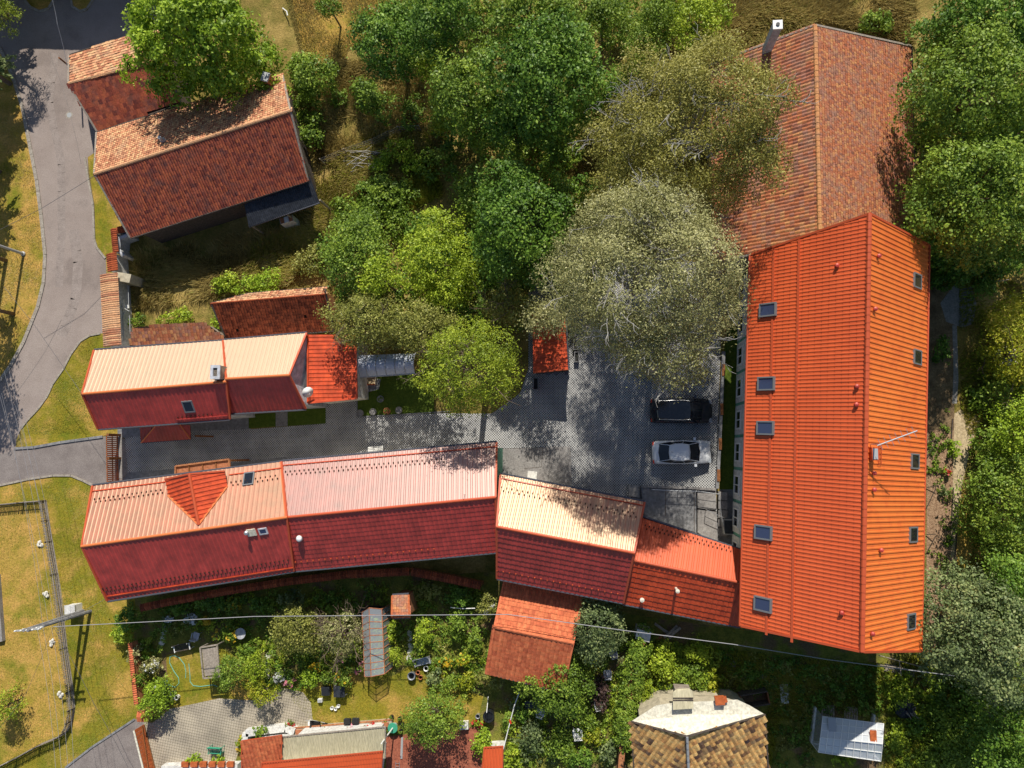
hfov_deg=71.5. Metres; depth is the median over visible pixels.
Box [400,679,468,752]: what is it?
tree
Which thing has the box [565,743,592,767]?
bush
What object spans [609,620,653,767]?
ivy wall
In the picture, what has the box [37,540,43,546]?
rock pile
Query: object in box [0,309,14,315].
tree
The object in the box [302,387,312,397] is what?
satellite dish
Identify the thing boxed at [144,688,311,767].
cobbled yard
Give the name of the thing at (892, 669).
wooden pallet
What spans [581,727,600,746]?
bush
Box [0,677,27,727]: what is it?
tree
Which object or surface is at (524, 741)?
bush
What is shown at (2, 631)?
concrete slab
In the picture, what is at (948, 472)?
bush
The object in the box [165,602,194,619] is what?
bush
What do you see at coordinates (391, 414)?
kerb
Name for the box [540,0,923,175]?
tall grass
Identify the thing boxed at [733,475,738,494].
window
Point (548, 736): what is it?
ground cover
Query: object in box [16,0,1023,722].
ground
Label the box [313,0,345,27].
tree
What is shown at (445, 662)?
bush
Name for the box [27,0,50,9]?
planting island
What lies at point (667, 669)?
bush
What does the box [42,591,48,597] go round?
rock pile
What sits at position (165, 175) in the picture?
old house
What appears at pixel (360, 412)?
plant pot
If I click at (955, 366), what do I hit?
garden track
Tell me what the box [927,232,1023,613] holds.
weeds
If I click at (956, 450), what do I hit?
bush
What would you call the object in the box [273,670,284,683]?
bush
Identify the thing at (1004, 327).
tree
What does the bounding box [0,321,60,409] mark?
road seam
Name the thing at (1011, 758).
tree
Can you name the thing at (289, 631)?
tree
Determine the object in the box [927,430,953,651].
bark bed
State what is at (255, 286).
bush
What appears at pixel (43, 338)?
wire
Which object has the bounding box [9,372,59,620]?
wire
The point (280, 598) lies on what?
bush
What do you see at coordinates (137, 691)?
lawn wall
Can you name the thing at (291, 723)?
bush
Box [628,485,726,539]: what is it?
raised terrace
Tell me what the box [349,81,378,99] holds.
bush
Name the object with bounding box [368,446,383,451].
metal bench
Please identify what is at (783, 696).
wooden pallet
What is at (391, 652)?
bush
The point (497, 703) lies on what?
garden soil
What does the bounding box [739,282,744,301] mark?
window
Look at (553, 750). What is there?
bush
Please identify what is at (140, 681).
bush
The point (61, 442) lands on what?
kerb
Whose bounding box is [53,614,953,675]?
cable
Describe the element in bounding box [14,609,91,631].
power pole
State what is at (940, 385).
bare earth
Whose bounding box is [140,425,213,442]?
porch
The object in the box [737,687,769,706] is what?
cold frame
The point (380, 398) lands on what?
plant pot
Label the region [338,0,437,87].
tree
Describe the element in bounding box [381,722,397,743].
green parasol base
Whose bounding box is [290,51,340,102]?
tree
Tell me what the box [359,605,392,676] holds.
greenhouse frame
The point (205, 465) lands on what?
entrance canopy
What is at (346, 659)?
bush
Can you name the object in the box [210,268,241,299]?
bush
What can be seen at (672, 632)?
timber heap
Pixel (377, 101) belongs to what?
undergrowth
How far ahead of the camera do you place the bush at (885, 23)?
53.02 m
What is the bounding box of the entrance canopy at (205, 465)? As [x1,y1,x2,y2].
[174,458,248,473]
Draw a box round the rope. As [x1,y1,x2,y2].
[504,693,518,745]
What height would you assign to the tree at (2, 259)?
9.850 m
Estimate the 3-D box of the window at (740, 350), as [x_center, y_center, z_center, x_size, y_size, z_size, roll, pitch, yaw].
[16.451,-2.019,51.268,0.080,1.600,1.340,3,85,7]
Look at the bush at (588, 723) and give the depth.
50.74 m
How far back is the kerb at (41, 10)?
62.32 m
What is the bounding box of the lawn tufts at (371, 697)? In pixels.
[285,666,471,722]
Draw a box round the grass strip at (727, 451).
[720,289,738,488]
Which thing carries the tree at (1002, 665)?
on the ground at (278, 22)
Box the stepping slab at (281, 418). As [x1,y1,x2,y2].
[276,412,287,426]
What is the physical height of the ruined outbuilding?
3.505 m
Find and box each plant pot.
[357,410,363,415]
[369,408,376,414]
[377,396,383,401]
[383,407,390,414]
[395,407,402,413]
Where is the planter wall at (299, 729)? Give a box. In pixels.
[294,718,392,734]
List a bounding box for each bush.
[108,625,133,644]
[109,601,138,636]
[125,643,142,663]
[127,312,145,326]
[130,670,146,686]
[139,656,163,675]
[155,305,194,323]
[161,615,173,622]
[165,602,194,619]
[183,613,197,625]
[185,753,201,761]
[192,587,225,613]
[197,616,210,625]
[209,312,219,329]
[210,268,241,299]
[211,754,224,761]
[212,620,237,643]
[233,266,287,294]
[234,734,242,752]
[248,595,273,612]
[252,725,267,737]
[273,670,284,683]
[276,586,307,608]
[282,673,295,690]
[285,719,294,726]
[290,240,325,278]
[298,665,319,688]
[308,662,324,672]
[310,589,341,613]
[316,671,332,684]
[326,665,352,689]
[327,88,348,112]
[338,605,358,623]
[338,652,348,663]
[348,645,362,662]
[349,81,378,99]
[353,661,363,674]
[368,151,391,172]
[377,136,417,163]
[383,620,398,642]
[385,647,404,667]
[399,153,424,177]
[412,579,445,602]
[413,617,433,654]
[425,667,442,687]
[435,655,453,669]
[439,672,460,691]
[440,584,476,608]
[445,606,470,644]
[454,649,471,667]
[454,670,474,690]
[465,625,483,655]
[470,725,495,759]
[471,719,485,727]
[474,669,505,690]
[500,707,516,736]
[503,731,521,767]
[513,707,528,723]
[516,718,547,758]
[539,722,576,767]
[561,697,577,716]
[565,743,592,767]
[572,710,598,732]
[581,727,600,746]
[588,671,611,715]
[598,739,618,767]
[641,679,655,701]
[646,637,677,688]
[673,661,706,690]
[682,632,713,665]
[707,667,720,692]
[831,755,856,766]
[857,8,894,37]
[886,717,908,752]
[887,675,910,708]
[930,269,955,291]
[931,334,952,365]
[938,485,948,495]
[943,468,951,477]
[946,440,962,458]
[963,273,999,299]
[980,365,1010,393]
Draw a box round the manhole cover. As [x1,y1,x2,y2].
[66,111,72,118]
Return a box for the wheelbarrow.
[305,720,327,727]
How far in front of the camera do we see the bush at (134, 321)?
57.86 m
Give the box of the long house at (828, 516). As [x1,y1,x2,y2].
[732,212,930,652]
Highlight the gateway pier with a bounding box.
[117,272,144,287]
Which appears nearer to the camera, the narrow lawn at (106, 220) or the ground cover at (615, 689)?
the ground cover at (615, 689)
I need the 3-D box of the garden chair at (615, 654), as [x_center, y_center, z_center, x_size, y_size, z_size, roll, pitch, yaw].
[7.346,19.506,51.464,0.570,0.901,0.568,-17,83,5]
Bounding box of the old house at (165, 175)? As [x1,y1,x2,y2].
[93,72,330,242]
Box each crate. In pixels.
[344,718,350,724]
[352,718,359,723]
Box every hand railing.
[651,489,719,494]
[719,500,724,533]
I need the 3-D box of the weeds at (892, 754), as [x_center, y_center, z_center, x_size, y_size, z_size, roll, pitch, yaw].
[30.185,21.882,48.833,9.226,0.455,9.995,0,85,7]
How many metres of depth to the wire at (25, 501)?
51.26 m
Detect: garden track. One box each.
[951,410,981,612]
[952,324,957,402]
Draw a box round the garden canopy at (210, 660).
[199,641,229,678]
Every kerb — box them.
[0,46,46,381]
[0,475,91,485]
[15,435,102,449]
[20,332,100,428]
[24,0,54,12]
[65,718,134,767]
[69,0,93,12]
[84,157,105,258]
[356,401,449,416]
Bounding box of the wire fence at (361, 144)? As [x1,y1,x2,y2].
[319,125,421,164]
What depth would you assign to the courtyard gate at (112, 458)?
56.84 m
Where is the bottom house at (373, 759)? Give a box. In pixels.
[261,742,386,767]
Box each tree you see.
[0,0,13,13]
[0,0,24,36]
[0,54,16,89]
[0,257,7,262]
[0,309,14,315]
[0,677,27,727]
[115,0,291,111]
[135,672,176,725]
[208,651,249,694]
[243,649,272,686]
[244,677,280,708]
[264,600,328,658]
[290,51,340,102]
[295,594,371,686]
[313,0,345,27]
[313,198,396,296]
[313,283,422,359]
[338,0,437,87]
[352,248,403,303]
[381,293,466,366]
[386,203,484,314]
[396,313,524,419]
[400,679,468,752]
[402,0,487,66]
[411,56,445,90]
[424,37,511,154]
[425,83,463,139]
[447,155,509,233]
[462,149,582,294]
[468,277,539,331]
[471,588,497,622]
[474,0,585,92]
[474,5,625,167]
[475,92,549,158]
[512,647,597,726]
[513,293,572,342]
[528,164,759,375]
[568,21,820,233]
[572,596,630,669]
[574,0,637,68]
[576,179,633,243]
[592,164,717,277]
[597,300,741,407]
[617,16,672,92]
[629,0,683,49]
[664,0,737,59]
[886,8,1023,163]
[888,128,1023,280]
[901,0,1023,90]
[905,553,1023,715]
[922,711,983,767]
[943,441,1023,572]
[948,675,1023,767]
[957,282,1023,405]
[967,544,1023,625]
[970,169,1023,280]
[972,93,1023,189]
[981,392,1023,471]
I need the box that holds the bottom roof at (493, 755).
[482,740,504,767]
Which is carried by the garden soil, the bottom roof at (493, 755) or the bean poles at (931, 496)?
the bottom roof at (493, 755)
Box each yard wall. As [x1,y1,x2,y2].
[106,252,128,273]
[110,228,129,254]
[116,226,125,234]
[161,761,240,767]
[241,723,297,739]
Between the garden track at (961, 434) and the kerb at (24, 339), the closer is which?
the garden track at (961, 434)
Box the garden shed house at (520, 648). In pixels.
[485,582,581,693]
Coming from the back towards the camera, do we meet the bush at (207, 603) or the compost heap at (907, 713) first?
the bush at (207, 603)
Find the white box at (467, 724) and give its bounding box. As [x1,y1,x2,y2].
[460,720,468,729]
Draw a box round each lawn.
[0,477,138,767]
[0,501,72,763]
[21,333,117,445]
[88,153,121,256]
[166,643,253,708]
[290,665,482,722]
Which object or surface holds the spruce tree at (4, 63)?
on the ground at (278, 22)
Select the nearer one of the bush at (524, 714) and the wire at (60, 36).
the bush at (524, 714)
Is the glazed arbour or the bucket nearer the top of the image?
the glazed arbour
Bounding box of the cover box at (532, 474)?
[527,471,536,478]
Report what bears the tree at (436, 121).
on the ground at (278, 22)
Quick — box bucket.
[407,671,415,679]
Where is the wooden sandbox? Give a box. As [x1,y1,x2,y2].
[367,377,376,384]
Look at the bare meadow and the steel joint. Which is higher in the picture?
the bare meadow
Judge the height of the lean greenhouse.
2.575 m
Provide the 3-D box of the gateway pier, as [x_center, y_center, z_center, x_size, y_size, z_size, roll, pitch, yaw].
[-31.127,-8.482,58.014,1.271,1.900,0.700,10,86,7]
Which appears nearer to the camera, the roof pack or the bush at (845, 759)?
the roof pack
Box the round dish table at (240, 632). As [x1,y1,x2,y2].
[235,628,245,638]
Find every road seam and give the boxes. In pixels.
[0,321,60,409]
[47,37,80,161]
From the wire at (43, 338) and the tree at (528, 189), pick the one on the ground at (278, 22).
the tree at (528, 189)
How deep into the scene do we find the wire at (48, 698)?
49.74 m
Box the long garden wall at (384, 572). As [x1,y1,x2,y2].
[140,567,413,611]
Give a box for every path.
[118,418,250,437]
[122,457,286,479]
[717,489,732,544]
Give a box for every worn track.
[46,53,65,286]
[57,229,82,337]
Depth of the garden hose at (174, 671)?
55.46 m
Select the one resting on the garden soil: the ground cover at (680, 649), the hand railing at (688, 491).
the ground cover at (680, 649)
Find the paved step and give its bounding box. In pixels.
[368,379,380,391]
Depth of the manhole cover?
61.14 m
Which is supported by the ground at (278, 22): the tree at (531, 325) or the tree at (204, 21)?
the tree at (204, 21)
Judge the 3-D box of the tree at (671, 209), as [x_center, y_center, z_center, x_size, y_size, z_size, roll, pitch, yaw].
[8.180,-8.698,45.641,6.516,17.655,6.518,27,88,8]
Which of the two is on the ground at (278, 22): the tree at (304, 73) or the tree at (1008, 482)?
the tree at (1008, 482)
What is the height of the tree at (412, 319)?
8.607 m
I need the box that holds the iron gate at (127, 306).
[121,285,130,339]
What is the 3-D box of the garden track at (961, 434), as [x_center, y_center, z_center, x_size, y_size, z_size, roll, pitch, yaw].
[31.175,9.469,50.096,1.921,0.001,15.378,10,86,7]
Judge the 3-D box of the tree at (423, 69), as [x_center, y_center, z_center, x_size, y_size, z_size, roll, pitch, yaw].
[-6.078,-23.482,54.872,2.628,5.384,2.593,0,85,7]
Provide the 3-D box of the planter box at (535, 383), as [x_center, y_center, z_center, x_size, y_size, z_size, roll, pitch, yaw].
[1.825,-0.004,54.170,0.420,0.420,0.950,0,85,7]
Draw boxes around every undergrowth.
[282,49,327,151]
[314,172,605,348]
[327,172,426,245]
[350,0,676,249]
[377,0,453,39]
[593,60,710,265]
[913,21,1023,287]
[916,362,1023,767]
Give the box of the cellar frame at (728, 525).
[722,519,733,534]
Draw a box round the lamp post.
[0,245,25,255]
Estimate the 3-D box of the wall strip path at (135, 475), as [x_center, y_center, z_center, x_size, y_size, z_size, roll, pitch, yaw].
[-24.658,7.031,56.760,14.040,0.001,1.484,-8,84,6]
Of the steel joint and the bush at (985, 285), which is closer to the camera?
the bush at (985, 285)
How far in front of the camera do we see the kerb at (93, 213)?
59.98 m
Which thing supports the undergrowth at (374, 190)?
on the ground at (278, 22)
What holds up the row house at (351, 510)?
on the ground at (278, 22)
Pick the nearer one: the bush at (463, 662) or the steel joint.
the bush at (463, 662)
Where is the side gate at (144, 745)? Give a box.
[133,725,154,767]
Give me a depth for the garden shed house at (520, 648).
49.22 m
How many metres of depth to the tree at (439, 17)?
48.74 m
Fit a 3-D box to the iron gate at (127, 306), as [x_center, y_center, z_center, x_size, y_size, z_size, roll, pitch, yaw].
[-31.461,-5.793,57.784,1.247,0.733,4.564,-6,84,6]
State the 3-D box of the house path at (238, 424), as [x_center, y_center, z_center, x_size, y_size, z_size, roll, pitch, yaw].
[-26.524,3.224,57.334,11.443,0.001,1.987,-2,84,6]
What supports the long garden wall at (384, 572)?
on the garden soil
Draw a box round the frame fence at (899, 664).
[876,655,921,675]
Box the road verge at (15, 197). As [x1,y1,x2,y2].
[0,54,42,375]
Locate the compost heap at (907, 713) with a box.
[892,696,919,719]
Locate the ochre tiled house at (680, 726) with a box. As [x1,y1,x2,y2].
[628,684,770,767]
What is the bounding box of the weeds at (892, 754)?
[884,638,1018,767]
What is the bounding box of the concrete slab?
[0,574,5,641]
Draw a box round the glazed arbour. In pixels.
[357,353,422,377]
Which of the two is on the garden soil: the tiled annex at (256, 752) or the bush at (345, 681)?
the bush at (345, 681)
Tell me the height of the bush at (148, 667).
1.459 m
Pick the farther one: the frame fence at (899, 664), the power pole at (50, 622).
the power pole at (50, 622)
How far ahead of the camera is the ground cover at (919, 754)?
48.74 m
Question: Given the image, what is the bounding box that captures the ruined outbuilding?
[210,286,337,337]
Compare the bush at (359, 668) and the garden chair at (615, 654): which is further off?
the bush at (359, 668)
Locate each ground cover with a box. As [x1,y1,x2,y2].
[129,578,491,696]
[133,586,486,683]
[504,626,632,767]
[508,620,628,767]
[512,620,634,767]
[637,632,728,716]
[641,640,722,697]
[720,646,885,767]
[882,668,952,767]
[883,665,943,767]
[926,408,957,582]
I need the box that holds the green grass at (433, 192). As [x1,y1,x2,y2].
[225,128,444,294]
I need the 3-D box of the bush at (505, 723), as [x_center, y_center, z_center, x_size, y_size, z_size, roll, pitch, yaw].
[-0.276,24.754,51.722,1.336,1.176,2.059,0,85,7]
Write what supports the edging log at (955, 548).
on the garden track at (961, 434)
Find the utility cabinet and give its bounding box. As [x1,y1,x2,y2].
[64,603,81,613]
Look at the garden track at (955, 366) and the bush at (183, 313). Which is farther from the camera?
the bush at (183, 313)
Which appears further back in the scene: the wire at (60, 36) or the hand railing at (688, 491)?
the wire at (60, 36)
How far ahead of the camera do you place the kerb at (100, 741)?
55.61 m
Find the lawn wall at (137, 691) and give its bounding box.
[128,640,144,704]
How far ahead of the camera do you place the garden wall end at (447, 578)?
52.47 m
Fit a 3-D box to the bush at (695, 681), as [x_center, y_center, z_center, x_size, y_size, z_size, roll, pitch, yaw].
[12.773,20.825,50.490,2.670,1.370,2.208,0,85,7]
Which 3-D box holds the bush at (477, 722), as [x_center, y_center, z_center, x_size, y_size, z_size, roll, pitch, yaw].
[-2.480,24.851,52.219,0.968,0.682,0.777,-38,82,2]
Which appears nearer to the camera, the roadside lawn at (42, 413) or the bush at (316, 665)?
the bush at (316, 665)
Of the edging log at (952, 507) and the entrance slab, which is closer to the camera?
the edging log at (952, 507)
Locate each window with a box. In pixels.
[732,540,737,546]
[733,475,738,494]
[733,507,737,527]
[734,443,739,461]
[735,410,740,429]
[736,377,741,397]
[737,345,742,366]
[738,313,743,334]
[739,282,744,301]
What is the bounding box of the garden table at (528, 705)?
[525,698,539,708]
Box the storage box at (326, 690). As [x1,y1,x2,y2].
[321,685,331,695]
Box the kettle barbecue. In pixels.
[483,708,494,722]
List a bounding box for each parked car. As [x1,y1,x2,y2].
[650,395,711,425]
[652,437,710,466]
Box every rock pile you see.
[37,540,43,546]
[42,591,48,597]
[49,638,54,646]
[57,691,63,698]
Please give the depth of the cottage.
52.16 m
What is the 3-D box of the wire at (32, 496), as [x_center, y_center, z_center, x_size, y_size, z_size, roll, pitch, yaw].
[-34.610,7.994,50.908,0.016,1.317,18.361,-13,83,5]
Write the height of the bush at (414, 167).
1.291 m
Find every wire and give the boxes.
[0,176,93,229]
[0,397,47,617]
[2,396,42,623]
[2,628,52,724]
[4,287,80,391]
[4,372,53,619]
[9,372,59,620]
[16,408,61,617]
[23,411,65,620]
[37,629,55,767]
[43,629,60,758]
[51,627,67,763]
[52,0,67,68]
[53,627,127,766]
[61,630,73,766]
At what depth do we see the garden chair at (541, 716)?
51.52 m
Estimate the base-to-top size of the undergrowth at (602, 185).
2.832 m
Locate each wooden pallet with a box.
[779,684,788,703]
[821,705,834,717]
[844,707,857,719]
[884,664,914,676]
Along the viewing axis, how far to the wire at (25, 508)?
50.95 m
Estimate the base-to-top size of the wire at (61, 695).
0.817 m
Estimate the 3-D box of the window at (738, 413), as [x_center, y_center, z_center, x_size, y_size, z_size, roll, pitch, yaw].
[16.197,2.567,50.867,0.080,1.600,1.340,3,85,7]
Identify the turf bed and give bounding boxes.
[249,413,275,427]
[288,408,325,425]
[358,369,433,415]
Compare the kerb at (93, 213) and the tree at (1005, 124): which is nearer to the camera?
the tree at (1005, 124)
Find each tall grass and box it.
[126,54,447,310]
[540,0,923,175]
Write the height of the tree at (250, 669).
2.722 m
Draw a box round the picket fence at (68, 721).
[0,500,74,766]
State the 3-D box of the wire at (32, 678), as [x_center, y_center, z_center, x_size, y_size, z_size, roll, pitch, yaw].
[-34.474,21.305,50.455,0.637,0.319,8.960,29,89,8]
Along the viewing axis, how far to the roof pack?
45.80 m
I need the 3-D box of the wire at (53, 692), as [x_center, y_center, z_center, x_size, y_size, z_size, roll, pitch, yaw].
[-32.106,21.776,49.581,0.016,0.817,9.771,-17,83,5]
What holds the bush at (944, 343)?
on the bare earth
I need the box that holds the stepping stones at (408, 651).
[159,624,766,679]
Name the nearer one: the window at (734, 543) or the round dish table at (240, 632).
the window at (734, 543)
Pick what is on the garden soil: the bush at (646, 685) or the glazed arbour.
the bush at (646, 685)
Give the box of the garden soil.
[134,572,1023,767]
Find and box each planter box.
[533,377,538,389]
[573,339,577,349]
[574,352,578,362]
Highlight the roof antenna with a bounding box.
[870,426,916,449]
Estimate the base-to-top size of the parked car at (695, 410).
1.690 m
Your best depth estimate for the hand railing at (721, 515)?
50.65 m
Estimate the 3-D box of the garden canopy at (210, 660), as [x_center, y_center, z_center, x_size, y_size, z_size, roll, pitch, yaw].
[-22.654,20.991,54.348,1.453,1.760,2.441,-9,84,6]
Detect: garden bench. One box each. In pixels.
[171,641,192,652]
[206,744,224,754]
[412,654,431,666]
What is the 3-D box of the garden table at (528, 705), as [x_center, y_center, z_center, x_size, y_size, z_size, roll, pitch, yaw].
[1.523,23.280,51.863,1.106,0.741,0.564,-5,84,6]
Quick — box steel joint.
[506,447,542,468]
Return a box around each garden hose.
[169,655,185,687]
[189,666,217,686]
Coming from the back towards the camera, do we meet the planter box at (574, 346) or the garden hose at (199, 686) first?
the garden hose at (199, 686)
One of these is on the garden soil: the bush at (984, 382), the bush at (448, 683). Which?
the bush at (448, 683)
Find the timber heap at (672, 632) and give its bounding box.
[650,622,680,640]
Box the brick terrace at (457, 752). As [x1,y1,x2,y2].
[386,726,486,767]
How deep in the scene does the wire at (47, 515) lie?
50.63 m
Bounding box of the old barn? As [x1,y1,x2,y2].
[706,20,916,273]
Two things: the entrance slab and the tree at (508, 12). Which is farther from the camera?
the entrance slab
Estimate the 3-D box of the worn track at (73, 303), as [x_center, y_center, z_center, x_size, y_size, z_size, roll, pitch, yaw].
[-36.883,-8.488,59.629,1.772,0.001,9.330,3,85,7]
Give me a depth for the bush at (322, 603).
53.63 m
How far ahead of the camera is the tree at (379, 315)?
49.63 m
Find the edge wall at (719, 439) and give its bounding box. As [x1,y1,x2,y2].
[715,351,724,488]
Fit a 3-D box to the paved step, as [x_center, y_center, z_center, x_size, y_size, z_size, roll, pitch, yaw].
[-11.234,0.209,55.831,1.892,0.001,1.230,0,85,7]
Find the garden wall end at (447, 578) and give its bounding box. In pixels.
[411,567,483,589]
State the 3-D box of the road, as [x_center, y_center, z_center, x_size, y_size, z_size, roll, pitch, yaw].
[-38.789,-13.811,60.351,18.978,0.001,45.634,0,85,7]
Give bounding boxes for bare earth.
[927,287,953,429]
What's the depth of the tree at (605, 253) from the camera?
38.25 m
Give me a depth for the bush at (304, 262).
56.24 m
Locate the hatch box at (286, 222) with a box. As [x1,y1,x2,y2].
[279,215,299,228]
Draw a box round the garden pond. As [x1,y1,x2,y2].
[993,349,1017,365]
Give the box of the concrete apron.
[503,446,571,485]
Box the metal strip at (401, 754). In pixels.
[400,737,402,758]
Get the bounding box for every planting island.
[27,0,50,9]
[72,0,90,9]
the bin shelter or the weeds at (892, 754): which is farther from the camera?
the bin shelter
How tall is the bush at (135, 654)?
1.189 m
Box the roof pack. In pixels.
[714,695,727,704]
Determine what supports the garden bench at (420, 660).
on the garden soil
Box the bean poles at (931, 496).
[926,439,938,552]
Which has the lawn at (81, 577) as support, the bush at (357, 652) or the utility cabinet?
the utility cabinet
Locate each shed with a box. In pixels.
[67,30,190,130]
[128,322,225,345]
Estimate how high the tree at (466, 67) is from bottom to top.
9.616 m
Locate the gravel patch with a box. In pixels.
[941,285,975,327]
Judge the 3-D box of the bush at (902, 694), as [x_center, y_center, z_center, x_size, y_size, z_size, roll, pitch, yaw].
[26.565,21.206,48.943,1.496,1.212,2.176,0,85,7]
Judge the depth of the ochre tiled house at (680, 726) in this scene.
45.98 m
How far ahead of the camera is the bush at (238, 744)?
53.83 m
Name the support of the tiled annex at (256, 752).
on the ground at (278, 22)
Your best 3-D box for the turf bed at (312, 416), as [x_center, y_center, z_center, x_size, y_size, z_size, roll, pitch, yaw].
[-16.249,2.431,56.207,3.184,0.001,1.583,-4,84,6]
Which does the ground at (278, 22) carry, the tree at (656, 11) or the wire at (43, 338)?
the tree at (656, 11)
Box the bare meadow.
[292,0,397,155]
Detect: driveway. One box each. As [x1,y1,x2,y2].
[0,436,122,483]
[67,719,152,767]
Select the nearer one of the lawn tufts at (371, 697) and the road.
the lawn tufts at (371, 697)
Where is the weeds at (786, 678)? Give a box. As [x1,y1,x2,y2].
[624,640,886,766]
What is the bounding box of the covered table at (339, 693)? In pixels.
[333,684,346,696]
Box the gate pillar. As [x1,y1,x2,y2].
[136,705,158,721]
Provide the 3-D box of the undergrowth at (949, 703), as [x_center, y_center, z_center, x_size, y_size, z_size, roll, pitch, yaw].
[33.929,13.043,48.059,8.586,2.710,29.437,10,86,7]
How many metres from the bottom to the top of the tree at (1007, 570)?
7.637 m
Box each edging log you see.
[950,419,952,459]
[951,487,953,527]
[954,533,956,566]
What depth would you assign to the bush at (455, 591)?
52.41 m
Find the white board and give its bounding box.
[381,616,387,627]
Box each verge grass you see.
[24,337,99,434]
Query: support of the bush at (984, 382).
on the ground at (278, 22)
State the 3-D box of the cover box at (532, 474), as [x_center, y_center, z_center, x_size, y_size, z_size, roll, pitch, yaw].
[1.533,6.882,53.624,0.720,0.250,0.580,5,85,7]
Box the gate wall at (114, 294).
[100,272,132,346]
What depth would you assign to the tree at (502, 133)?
48.73 m
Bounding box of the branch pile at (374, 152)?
[345,142,388,171]
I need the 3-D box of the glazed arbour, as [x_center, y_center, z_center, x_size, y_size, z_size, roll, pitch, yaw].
[-9.360,-1.331,54.473,4.609,2.617,1.747,-2,84,6]
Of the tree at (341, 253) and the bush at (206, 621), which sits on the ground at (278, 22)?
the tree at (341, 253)
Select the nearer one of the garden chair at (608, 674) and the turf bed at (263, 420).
the garden chair at (608, 674)
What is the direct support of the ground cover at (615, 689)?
on the garden soil
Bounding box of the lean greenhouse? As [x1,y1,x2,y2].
[809,706,883,761]
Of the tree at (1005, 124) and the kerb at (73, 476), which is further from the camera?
the kerb at (73, 476)
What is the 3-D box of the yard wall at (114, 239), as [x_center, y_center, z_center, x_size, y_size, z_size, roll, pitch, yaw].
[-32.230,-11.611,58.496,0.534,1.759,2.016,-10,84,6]
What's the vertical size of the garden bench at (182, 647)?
0.900 m
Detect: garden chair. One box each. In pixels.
[189,631,201,641]
[536,709,544,719]
[572,727,582,740]
[603,668,611,679]
[609,648,617,659]
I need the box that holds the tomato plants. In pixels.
[367,614,389,678]
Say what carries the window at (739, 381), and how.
in the long house at (828, 516)
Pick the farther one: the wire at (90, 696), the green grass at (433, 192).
the green grass at (433, 192)
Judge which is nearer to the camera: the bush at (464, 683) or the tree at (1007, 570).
the tree at (1007, 570)
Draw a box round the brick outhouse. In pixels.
[390,590,417,618]
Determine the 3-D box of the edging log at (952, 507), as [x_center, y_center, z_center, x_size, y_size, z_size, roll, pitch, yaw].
[31.047,8.734,50.115,0.072,0.076,2.875,6,85,7]
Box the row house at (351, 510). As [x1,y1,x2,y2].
[280,440,502,572]
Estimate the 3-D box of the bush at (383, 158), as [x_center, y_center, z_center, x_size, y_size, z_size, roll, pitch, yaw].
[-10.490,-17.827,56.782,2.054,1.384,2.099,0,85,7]
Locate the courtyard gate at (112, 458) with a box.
[106,433,120,481]
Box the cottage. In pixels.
[81,331,368,430]
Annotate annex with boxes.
[240,732,291,767]
[496,472,645,604]
[623,515,740,627]
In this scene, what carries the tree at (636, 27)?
on the ground at (278, 22)
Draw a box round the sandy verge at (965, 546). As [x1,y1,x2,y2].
[957,485,989,604]
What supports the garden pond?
on the ground at (278, 22)
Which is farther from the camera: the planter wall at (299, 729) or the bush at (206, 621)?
the bush at (206, 621)
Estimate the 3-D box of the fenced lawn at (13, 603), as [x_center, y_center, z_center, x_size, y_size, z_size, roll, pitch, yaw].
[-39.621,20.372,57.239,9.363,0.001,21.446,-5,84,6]
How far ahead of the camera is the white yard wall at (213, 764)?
53.74 m
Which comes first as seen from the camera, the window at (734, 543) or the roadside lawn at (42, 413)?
the window at (734, 543)
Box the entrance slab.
[118,436,127,477]
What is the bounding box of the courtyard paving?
[125,262,722,534]
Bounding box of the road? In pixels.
[0,0,161,453]
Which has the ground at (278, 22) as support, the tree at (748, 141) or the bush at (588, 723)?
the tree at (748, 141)
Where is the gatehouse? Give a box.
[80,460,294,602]
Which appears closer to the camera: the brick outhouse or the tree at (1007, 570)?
the tree at (1007, 570)
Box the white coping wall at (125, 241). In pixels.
[118,233,138,260]
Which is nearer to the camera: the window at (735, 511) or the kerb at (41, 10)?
the window at (735, 511)
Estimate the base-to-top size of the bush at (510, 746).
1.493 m
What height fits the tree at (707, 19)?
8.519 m
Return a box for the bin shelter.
[532,314,569,373]
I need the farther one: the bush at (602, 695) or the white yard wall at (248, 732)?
the white yard wall at (248, 732)
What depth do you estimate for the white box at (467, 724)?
52.19 m
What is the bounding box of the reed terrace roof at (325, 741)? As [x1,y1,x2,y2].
[282,723,385,759]

